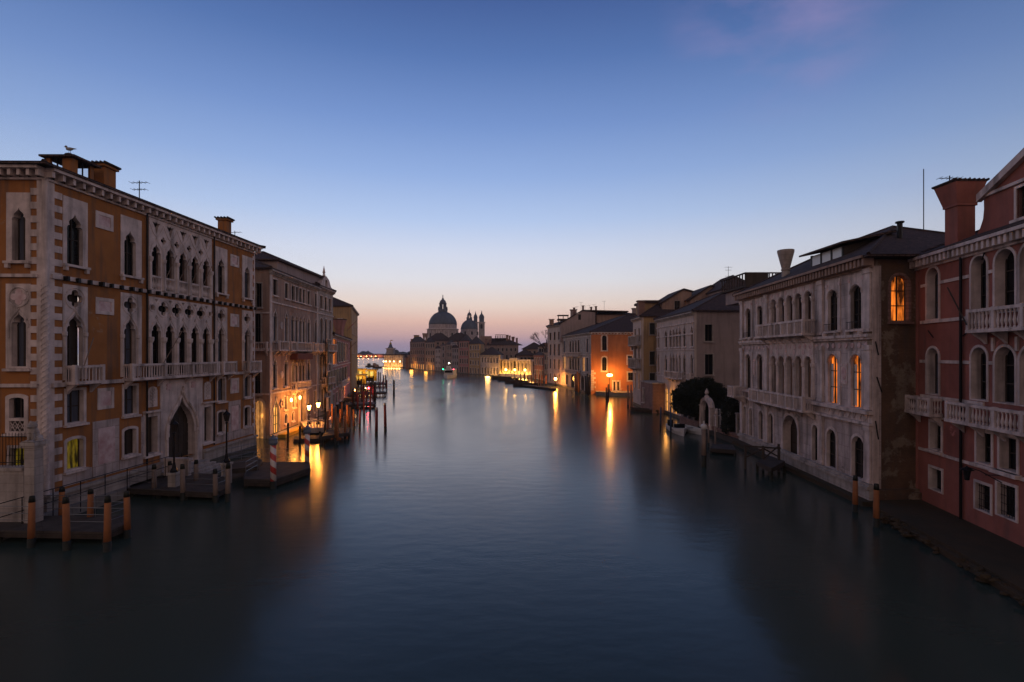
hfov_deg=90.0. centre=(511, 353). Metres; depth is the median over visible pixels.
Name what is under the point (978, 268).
window
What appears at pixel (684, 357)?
window
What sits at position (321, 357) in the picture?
window
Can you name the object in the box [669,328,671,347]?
window
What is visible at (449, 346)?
dark house
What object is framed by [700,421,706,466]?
marker pole
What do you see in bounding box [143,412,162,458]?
window
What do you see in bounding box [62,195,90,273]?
window
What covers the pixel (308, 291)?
window
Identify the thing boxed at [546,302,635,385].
tall house
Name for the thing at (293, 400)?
window
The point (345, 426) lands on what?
mooring pole
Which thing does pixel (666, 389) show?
window
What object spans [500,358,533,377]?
floodlit pavilion
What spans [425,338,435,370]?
brick house
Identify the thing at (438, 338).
background house
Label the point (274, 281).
window
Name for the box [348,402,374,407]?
landing stage
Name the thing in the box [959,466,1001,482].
bracket lantern
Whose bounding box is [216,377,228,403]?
window
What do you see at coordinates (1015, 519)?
window
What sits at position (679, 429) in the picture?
motorboat
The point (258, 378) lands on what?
window
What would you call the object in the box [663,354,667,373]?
window
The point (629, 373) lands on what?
window
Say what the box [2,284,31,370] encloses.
window
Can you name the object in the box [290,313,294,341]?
window
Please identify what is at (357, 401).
mooring pole
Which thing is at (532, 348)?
background house
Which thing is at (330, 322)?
window
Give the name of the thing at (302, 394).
window
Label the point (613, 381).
window
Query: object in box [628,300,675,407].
brown house
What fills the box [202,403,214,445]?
window
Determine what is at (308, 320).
window
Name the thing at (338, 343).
window
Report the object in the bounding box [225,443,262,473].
gangway
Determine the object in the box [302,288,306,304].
window
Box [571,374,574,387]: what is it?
window
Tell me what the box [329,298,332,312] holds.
window
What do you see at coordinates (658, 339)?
window
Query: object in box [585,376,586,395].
mooring pole
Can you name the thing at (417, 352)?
brick palace
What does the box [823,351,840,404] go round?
window
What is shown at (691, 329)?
window
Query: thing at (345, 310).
yellow house
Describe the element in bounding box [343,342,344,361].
window
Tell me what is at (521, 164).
sky
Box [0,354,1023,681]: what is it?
canal water
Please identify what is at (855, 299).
window
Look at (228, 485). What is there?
mooring pole
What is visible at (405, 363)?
warehouse
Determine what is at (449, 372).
water bus
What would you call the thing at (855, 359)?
window
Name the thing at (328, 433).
landing stage
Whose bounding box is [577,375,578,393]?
mooring pole
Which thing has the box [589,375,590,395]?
mooring pole
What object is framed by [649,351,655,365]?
window
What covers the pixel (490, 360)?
white palace
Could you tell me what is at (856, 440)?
window
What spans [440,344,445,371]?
narrow house
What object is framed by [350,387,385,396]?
landing stage
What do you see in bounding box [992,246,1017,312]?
window
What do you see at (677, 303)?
window
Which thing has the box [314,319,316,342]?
window
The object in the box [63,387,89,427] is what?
window
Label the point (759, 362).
window
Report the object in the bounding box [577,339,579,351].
window
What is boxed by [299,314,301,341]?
window
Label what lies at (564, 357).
window
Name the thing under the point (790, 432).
window
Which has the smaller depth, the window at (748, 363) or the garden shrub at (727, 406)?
the window at (748, 363)
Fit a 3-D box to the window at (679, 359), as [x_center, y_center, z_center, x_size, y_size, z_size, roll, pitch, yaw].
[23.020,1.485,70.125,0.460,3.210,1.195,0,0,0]
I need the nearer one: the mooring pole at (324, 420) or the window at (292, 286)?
the mooring pole at (324, 420)
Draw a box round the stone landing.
[879,499,1023,592]
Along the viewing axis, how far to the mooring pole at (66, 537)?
23.33 m
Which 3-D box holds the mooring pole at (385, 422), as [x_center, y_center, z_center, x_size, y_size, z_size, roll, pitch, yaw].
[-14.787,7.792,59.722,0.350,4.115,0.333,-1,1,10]
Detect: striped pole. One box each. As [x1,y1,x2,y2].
[268,435,277,488]
[303,425,310,463]
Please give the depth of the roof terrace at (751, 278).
55.58 m
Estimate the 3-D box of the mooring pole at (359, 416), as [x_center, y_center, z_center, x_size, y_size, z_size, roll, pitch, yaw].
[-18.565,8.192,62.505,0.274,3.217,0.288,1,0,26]
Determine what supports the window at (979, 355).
in the red palace at (967, 405)
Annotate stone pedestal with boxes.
[166,471,179,486]
[220,462,232,482]
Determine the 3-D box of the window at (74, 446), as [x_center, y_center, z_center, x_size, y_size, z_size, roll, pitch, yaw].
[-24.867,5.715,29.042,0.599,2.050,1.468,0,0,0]
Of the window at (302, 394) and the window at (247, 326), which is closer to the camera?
the window at (247, 326)
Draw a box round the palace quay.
[3,475,163,539]
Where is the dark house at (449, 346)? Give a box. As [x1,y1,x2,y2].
[446,340,453,368]
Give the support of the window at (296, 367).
in the brown palace at (287, 348)
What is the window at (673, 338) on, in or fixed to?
in the grey palace at (699, 338)
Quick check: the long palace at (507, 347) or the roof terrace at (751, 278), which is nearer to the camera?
the roof terrace at (751, 278)
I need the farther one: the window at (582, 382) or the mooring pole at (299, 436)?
the window at (582, 382)
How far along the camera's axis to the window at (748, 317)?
48.94 m
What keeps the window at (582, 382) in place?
in the orange palace at (597, 352)
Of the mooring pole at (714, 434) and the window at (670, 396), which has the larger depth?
the window at (670, 396)
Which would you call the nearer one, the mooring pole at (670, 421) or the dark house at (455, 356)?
the mooring pole at (670, 421)
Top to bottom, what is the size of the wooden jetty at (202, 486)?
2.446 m
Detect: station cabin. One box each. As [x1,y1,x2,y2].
[357,374,366,384]
[358,368,366,373]
[365,369,377,380]
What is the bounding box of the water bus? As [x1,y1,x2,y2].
[444,366,456,378]
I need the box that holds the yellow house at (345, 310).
[333,297,358,390]
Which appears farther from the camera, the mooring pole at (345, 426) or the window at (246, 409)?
the mooring pole at (345, 426)
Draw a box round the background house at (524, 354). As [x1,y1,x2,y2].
[515,349,533,371]
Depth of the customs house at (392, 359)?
327.68 m
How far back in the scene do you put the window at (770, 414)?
44.27 m
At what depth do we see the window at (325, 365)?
73.57 m
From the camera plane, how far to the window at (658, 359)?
80.81 m
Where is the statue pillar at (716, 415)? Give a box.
[714,408,718,431]
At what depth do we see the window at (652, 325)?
84.25 m
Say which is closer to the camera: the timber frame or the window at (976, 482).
the window at (976, 482)
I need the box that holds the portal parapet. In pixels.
[163,457,192,475]
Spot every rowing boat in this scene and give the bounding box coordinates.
[630,407,658,412]
[685,424,700,434]
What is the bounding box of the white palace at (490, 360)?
[480,347,503,375]
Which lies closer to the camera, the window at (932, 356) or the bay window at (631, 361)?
the window at (932, 356)
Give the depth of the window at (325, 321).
73.57 m
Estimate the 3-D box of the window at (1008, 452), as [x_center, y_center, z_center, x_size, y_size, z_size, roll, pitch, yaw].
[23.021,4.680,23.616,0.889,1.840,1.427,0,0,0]
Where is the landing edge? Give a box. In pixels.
[880,514,1023,601]
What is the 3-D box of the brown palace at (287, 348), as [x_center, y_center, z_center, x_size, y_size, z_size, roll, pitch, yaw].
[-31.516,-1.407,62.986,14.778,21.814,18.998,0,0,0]
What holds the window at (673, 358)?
in the grey palace at (699, 338)
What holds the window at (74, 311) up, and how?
in the gothic palace at (160, 313)
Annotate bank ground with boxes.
[533,372,632,396]
[698,422,761,451]
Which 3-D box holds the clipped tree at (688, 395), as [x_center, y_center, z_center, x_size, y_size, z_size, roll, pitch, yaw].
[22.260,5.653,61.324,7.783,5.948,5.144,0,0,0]
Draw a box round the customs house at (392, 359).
[378,340,406,367]
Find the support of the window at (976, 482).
in the red palace at (967, 405)
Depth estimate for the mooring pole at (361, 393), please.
93.66 m
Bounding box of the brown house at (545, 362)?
[544,348,547,378]
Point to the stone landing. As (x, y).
(999, 557)
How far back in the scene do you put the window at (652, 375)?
84.25 m
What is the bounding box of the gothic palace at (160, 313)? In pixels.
[0,153,265,511]
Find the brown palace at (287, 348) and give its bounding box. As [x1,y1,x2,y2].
[255,251,323,438]
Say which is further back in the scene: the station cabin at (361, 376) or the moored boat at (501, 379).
the moored boat at (501, 379)
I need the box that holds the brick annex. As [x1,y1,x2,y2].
[640,380,664,412]
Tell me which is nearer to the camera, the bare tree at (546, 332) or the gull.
the gull
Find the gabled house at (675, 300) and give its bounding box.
[657,288,693,309]
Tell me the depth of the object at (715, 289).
79.84 m
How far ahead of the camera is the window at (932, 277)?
29.51 m
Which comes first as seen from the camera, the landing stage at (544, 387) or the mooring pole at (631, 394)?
the mooring pole at (631, 394)
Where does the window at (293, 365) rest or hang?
in the brown palace at (287, 348)
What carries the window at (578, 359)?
in the orange palace at (597, 352)
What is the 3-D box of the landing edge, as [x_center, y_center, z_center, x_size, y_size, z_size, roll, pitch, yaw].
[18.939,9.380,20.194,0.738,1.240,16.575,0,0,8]
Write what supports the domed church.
on the right bank ground
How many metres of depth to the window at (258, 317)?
54.28 m
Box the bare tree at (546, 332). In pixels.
[529,329,547,349]
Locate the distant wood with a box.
[358,349,409,355]
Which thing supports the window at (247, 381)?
in the gothic palace at (160, 313)
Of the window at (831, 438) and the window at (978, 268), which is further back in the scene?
the window at (831, 438)
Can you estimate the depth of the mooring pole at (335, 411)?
51.04 m
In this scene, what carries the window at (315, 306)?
in the brown palace at (287, 348)
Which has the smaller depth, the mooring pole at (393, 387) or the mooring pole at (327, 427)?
the mooring pole at (327, 427)
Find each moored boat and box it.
[492,376,511,378]
[498,377,518,380]
[505,380,526,382]
[513,382,538,386]
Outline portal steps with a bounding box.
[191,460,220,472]
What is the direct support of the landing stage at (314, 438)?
on the canal water
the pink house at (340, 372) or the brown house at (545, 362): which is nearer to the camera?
the pink house at (340, 372)
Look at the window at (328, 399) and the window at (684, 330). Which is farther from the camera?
the window at (328, 399)
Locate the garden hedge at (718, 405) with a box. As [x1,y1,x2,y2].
[707,401,724,427]
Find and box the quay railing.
[0,453,181,523]
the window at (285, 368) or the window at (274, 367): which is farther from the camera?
the window at (285, 368)
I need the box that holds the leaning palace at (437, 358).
[435,345,440,370]
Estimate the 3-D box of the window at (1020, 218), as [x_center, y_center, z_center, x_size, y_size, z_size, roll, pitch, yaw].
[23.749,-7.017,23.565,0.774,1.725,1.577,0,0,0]
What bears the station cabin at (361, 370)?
on the canal water
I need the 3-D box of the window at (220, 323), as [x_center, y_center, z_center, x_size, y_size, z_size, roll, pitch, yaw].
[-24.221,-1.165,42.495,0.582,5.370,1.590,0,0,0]
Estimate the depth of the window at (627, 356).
111.61 m
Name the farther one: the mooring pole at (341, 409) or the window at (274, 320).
the mooring pole at (341, 409)
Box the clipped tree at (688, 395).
[669,377,726,420]
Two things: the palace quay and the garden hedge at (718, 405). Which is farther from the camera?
the garden hedge at (718, 405)
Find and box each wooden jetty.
[0,495,123,544]
[128,461,225,500]
[710,443,735,455]
[756,456,785,480]
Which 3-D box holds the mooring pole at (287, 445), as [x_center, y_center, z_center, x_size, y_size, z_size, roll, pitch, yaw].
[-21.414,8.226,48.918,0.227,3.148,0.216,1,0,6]
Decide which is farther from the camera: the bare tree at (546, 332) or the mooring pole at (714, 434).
the bare tree at (546, 332)
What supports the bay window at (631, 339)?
in the brown house at (642, 344)
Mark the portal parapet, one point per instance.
(186, 461)
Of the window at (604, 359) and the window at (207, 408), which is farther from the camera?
the window at (604, 359)
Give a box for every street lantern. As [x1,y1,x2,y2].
[169,418,178,472]
[223,409,229,462]
[307,403,310,424]
[316,400,320,424]
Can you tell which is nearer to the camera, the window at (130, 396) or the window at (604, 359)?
the window at (130, 396)
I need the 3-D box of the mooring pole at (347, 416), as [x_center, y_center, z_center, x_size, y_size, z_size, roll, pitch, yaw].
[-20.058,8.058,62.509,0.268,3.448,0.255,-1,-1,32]
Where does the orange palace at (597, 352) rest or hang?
on the bank ground at (612, 393)
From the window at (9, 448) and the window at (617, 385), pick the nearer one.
the window at (9, 448)
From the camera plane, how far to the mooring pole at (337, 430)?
50.31 m
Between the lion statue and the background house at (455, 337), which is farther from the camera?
the background house at (455, 337)
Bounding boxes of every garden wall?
[0,433,25,521]
[679,409,739,438]
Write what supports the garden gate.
attached to the garden wall at (690, 421)
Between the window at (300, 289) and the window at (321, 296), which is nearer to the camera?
the window at (300, 289)
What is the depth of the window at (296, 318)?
62.20 m
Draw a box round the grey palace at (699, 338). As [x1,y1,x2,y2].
[653,292,741,418]
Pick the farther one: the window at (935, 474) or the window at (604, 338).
the window at (604, 338)
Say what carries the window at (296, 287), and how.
in the brown palace at (287, 348)
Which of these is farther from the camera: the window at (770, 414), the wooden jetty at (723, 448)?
the wooden jetty at (723, 448)
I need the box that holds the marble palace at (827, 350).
[727,169,944,506]
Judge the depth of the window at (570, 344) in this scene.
131.39 m
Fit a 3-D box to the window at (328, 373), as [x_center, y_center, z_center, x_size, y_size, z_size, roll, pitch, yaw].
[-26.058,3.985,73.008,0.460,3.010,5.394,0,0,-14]
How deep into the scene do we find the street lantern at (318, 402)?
59.43 m
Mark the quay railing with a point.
(53, 500)
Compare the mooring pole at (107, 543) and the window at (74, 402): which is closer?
the mooring pole at (107, 543)
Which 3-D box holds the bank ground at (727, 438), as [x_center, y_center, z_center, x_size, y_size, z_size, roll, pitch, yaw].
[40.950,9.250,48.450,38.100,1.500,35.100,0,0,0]
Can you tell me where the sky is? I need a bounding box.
[0,0,1023,353]
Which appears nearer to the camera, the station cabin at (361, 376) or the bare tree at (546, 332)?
the station cabin at (361, 376)
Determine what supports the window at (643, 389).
in the brick annex
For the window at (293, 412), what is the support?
in the brown palace at (287, 348)
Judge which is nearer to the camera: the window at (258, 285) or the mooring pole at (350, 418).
the window at (258, 285)
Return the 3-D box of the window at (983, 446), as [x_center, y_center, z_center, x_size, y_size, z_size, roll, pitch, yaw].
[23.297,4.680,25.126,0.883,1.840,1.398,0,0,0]
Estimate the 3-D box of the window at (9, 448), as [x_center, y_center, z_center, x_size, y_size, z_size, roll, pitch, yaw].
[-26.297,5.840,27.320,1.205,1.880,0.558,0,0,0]
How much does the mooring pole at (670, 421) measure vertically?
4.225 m
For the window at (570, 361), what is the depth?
131.39 m
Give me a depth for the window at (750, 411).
48.46 m
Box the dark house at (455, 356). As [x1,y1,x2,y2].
[451,341,458,372]
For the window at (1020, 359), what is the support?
in the red palace at (967, 405)
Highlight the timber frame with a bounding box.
[744,444,780,471]
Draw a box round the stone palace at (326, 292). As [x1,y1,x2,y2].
[314,268,337,416]
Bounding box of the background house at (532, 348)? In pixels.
[522,342,538,353]
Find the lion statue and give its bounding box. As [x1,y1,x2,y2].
[22,421,46,442]
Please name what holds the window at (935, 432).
in the red palace at (967, 405)
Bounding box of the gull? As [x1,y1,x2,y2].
[65,145,75,152]
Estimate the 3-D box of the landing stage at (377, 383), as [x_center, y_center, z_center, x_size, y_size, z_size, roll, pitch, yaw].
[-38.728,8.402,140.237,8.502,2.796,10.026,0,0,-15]
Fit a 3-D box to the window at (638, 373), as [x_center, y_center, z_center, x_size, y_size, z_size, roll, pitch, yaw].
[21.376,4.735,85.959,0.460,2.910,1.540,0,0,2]
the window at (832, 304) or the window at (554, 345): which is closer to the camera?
the window at (832, 304)
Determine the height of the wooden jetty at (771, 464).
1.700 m
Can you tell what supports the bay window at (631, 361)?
in the brown house at (642, 344)
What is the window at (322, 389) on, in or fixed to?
in the stone palace at (326, 292)
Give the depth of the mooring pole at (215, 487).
30.83 m
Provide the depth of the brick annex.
77.09 m
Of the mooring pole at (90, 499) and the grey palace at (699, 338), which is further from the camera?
the grey palace at (699, 338)
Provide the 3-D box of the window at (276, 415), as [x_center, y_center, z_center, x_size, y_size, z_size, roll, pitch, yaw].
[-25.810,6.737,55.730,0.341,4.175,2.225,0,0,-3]
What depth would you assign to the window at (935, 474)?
29.23 m
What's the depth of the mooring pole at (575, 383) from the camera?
116.22 m
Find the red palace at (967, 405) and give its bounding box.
[904,148,1023,546]
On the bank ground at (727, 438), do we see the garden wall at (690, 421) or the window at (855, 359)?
the garden wall at (690, 421)
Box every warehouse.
[404,355,407,368]
[407,353,409,368]
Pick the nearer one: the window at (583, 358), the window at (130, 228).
the window at (130, 228)
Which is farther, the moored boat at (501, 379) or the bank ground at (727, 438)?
the moored boat at (501, 379)
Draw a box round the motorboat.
[666,419,686,435]
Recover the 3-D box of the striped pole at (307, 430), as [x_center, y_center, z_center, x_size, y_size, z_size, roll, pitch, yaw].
[-15.882,7.672,39.706,0.600,4.255,0.571,0,0,0]
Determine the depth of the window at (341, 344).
91.27 m
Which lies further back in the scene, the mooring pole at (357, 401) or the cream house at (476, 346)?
the cream house at (476, 346)
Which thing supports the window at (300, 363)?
in the brown palace at (287, 348)
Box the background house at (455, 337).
[444,333,463,344]
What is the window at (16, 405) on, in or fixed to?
in the gothic palace at (160, 313)
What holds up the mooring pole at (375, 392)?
in the canal water
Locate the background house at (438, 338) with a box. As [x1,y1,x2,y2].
[427,333,448,346]
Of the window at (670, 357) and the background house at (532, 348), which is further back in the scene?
the background house at (532, 348)
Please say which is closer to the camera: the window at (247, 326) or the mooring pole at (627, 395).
the window at (247, 326)
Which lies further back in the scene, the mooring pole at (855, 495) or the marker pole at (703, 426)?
the marker pole at (703, 426)
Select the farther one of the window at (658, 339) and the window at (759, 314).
the window at (658, 339)
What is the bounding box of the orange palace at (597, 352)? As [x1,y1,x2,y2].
[561,314,634,393]
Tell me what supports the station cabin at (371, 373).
on the canal water
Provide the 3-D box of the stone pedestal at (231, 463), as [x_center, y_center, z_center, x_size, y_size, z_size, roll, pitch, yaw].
[-19.724,8.525,35.391,0.600,1.950,0.600,0,0,0]
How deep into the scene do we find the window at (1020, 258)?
22.93 m
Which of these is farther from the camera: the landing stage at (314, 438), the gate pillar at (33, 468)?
the landing stage at (314, 438)
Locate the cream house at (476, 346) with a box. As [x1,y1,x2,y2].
[468,336,483,374]
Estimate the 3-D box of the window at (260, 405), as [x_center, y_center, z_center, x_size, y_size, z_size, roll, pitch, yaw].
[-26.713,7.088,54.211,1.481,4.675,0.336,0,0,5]
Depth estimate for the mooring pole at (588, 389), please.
103.65 m
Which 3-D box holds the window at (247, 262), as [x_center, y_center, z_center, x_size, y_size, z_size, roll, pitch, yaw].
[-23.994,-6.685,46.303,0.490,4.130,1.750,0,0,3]
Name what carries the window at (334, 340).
in the pink house at (340, 372)
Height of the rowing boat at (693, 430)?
0.852 m
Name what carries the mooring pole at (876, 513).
in the canal water
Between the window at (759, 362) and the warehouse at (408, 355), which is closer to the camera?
the window at (759, 362)
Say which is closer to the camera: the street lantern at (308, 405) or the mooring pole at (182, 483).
the mooring pole at (182, 483)
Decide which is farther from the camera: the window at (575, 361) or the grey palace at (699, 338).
the window at (575, 361)
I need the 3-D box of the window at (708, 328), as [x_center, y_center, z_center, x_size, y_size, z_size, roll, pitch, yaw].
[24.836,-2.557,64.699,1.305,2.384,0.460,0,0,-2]
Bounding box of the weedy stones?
[880,511,1023,605]
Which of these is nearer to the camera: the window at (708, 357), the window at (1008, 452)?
the window at (1008, 452)
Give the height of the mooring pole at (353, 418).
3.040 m
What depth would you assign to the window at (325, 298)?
73.57 m
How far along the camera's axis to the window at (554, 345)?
146.14 m
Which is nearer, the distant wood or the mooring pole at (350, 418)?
the mooring pole at (350, 418)
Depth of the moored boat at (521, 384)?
138.47 m
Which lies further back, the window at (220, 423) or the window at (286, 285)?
the window at (286, 285)
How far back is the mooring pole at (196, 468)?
33.99 m
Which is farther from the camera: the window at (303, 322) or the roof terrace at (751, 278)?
the window at (303, 322)
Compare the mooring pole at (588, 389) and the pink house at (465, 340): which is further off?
the pink house at (465, 340)
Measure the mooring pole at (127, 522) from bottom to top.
3.030 m
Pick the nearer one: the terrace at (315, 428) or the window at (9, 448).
the window at (9, 448)
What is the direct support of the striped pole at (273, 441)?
in the canal water
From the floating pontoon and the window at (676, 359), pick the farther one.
the window at (676, 359)
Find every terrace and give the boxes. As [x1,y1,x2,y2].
[300,416,331,435]
[720,272,778,305]
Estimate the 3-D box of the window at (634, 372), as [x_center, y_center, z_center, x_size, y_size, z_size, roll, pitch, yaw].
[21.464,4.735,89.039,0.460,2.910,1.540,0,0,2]
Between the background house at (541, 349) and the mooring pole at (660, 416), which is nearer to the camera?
the mooring pole at (660, 416)
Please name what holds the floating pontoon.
on the canal water
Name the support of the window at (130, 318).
in the gothic palace at (160, 313)
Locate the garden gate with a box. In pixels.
[699,388,714,429]
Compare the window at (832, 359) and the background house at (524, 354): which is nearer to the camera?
the window at (832, 359)
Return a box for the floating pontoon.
[244,448,310,487]
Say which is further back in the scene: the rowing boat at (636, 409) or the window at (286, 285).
the rowing boat at (636, 409)
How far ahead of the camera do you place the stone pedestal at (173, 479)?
32.30 m
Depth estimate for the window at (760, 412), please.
46.26 m
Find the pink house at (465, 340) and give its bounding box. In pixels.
[459,334,471,373]
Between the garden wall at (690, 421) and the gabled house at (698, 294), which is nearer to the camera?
the garden wall at (690, 421)
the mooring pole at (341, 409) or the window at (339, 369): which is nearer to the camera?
the mooring pole at (341, 409)
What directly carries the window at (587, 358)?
in the orange palace at (597, 352)
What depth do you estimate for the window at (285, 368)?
58.89 m
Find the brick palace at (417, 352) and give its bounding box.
[410,333,427,369]
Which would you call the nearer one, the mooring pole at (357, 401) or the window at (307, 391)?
the window at (307, 391)
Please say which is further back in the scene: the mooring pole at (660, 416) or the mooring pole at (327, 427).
the mooring pole at (660, 416)
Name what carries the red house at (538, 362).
on the bank ground at (612, 393)
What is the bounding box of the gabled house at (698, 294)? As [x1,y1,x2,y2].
[684,285,714,304]
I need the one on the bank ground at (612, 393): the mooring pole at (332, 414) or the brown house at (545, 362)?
the brown house at (545, 362)
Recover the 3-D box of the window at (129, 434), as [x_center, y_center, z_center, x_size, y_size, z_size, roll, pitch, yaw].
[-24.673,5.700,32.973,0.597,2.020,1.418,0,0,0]
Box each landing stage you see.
[293,435,318,442]
[321,427,349,443]
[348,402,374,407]
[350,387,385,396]
[365,382,385,386]
[522,385,555,390]
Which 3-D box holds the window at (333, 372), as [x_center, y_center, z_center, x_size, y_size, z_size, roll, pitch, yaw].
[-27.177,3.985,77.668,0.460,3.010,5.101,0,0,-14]
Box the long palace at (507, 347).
[480,335,521,358]
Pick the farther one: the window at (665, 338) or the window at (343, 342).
the window at (343, 342)
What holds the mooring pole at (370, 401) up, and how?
in the canal water
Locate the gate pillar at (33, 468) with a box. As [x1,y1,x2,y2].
[20,440,49,522]
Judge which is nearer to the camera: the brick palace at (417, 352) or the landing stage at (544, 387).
the landing stage at (544, 387)
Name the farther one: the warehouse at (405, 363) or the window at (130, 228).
the warehouse at (405, 363)
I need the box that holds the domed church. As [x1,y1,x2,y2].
[427,295,484,339]
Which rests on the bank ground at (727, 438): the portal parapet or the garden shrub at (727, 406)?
the garden shrub at (727, 406)
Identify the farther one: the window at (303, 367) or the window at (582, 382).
the window at (582, 382)
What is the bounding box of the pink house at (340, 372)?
[326,316,351,412]
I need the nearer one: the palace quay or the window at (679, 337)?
the palace quay
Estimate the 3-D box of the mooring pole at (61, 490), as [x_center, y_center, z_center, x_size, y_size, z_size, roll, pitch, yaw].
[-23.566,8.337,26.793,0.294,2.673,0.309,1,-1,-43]
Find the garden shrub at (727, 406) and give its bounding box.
[720,396,739,434]
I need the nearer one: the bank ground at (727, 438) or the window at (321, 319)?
the bank ground at (727, 438)
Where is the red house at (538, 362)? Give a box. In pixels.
[534,351,543,380]
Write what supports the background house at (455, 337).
on the right bank ground
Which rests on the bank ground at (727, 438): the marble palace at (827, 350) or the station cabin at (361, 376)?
the marble palace at (827, 350)
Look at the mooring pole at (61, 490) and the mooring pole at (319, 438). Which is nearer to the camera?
the mooring pole at (61, 490)
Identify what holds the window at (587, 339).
in the orange palace at (597, 352)
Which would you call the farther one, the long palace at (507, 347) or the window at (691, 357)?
the long palace at (507, 347)
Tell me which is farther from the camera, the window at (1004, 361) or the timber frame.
the timber frame
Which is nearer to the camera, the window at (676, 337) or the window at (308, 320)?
the window at (308, 320)
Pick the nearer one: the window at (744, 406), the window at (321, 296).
the window at (744, 406)
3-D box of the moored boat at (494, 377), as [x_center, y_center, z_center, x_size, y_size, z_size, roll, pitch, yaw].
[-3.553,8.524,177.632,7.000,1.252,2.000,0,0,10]
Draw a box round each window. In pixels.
[1,394,28,435]
[2,192,30,267]
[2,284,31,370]
[7,445,23,464]
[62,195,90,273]
[62,284,87,379]
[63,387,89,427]
[63,436,88,474]
[120,214,144,282]
[120,292,141,376]
[121,383,141,418]
[121,426,140,459]
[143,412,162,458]
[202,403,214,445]
[215,246,229,298]
[215,306,227,370]
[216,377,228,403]
[216,410,227,435]
[242,255,254,302]
[242,310,252,369]
[243,375,252,399]
[243,405,252,428]
[255,282,262,308]
[255,311,262,343]
[255,366,262,395]
[255,398,265,438]
[272,277,279,297]
[272,309,277,342]
[272,357,278,389]
[272,396,280,433]
[283,358,289,387]
[283,395,288,411]
[284,282,290,300]
[284,310,288,340]
[284,413,287,425]
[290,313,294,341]
[291,284,296,301]
[291,361,294,385]
[291,393,296,408]
[291,411,296,422]
[295,286,299,302]
[295,313,298,341]
[295,360,298,381]
[299,287,303,303]
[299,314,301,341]
[299,360,303,384]
[301,391,303,420]
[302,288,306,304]
[302,317,305,341]
[302,361,305,380]
[307,290,311,305]
[307,316,310,342]
[307,359,310,383]
[307,391,310,415]
[314,292,318,307]
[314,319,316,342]
[314,390,317,413]
[320,294,323,309]
[320,317,322,342]
[320,356,322,381]
[321,388,324,410]
[324,296,328,311]
[324,318,327,342]
[324,356,327,380]
[326,339,331,364]
[326,370,331,392]
[326,396,330,411]
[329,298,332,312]
[329,319,331,339]
[332,369,334,389]
[333,338,337,365]
[335,369,337,387]
[337,341,339,362]
[338,368,340,385]
[340,342,342,361]
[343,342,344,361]
[553,344,555,355]
[553,359,555,369]
[563,356,565,369]
[569,340,571,351]
[569,357,571,368]
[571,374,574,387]
[574,339,576,351]
[574,357,576,369]
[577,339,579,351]
[577,357,579,371]
[580,374,584,390]
[581,357,584,371]
[586,338,588,352]
[586,357,588,372]
[601,335,607,350]
[601,356,607,371]
[612,380,616,390]
[615,380,620,390]
[626,355,632,364]
[626,371,632,381]
[628,335,640,348]
[628,358,640,371]
[633,372,635,388]
[637,373,639,389]
[641,387,644,403]
[649,322,655,335]
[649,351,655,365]
[649,372,655,379]
[656,329,659,348]
[656,352,659,372]
[663,330,667,348]
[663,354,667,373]
[665,384,668,411]
[668,352,671,374]
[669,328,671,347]
[669,387,672,412]
[671,327,674,347]
[672,352,674,370]
[674,300,680,309]
[674,327,677,347]
[675,352,677,371]
[677,327,680,347]
[678,353,680,375]
[681,325,685,347]
[682,352,685,376]
[689,325,693,347]
[690,353,693,377]
[704,324,713,341]
[704,353,714,375]
[743,300,752,338]
[743,352,751,388]
[743,405,746,433]
[748,406,752,436]
[754,298,763,337]
[756,352,763,389]
[758,409,763,440]
[768,411,773,444]
[781,412,799,454]
[811,422,816,461]
[823,278,840,332]
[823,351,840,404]
[825,427,837,470]
[845,273,862,331]
[845,351,864,409]
[850,433,862,479]
[887,273,913,323]
[925,266,940,319]
[925,346,940,395]
[925,419,943,454]
[928,464,943,493]
[969,253,988,314]
[969,345,988,401]
[970,430,993,469]
[973,479,992,515]
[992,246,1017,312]
[992,344,1016,405]
[993,436,1019,474]
[995,479,1018,523]
[1009,183,1023,223]
[1017,243,1023,310]
[1017,346,1023,406]
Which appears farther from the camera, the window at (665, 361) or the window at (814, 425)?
the window at (665, 361)
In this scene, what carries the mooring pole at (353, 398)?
in the canal water
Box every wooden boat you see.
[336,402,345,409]
[344,397,360,400]
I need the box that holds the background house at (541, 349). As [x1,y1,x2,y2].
[536,342,547,352]
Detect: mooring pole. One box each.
[27,495,35,547]
[58,487,64,515]
[62,496,70,550]
[87,489,93,516]
[103,495,111,552]
[123,491,131,538]
[151,464,156,496]
[168,461,171,471]
[180,464,185,500]
[193,459,198,480]
[213,468,218,502]
[225,463,230,501]
[286,423,288,447]
[299,426,300,447]
[319,431,320,445]
[324,408,325,432]
[326,411,328,429]
[331,404,332,425]
[334,406,336,443]
[336,417,338,444]
[339,409,340,425]
[341,402,342,417]
[344,415,345,439]
[347,405,348,426]
[349,407,350,432]
[352,389,354,408]
[353,409,354,428]
[357,392,358,411]
[359,407,360,426]
[361,386,362,401]
[363,387,364,418]
[369,382,370,415]
[374,382,375,402]
[375,407,377,434]
[384,402,386,430]
[393,380,394,395]
[575,374,576,392]
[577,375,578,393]
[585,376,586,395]
[587,377,588,397]
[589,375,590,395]
[627,385,628,406]
[630,385,631,406]
[660,407,661,429]
[670,406,671,436]
[714,426,715,443]
[852,475,857,511]
[873,483,879,527]
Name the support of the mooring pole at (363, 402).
in the canal water

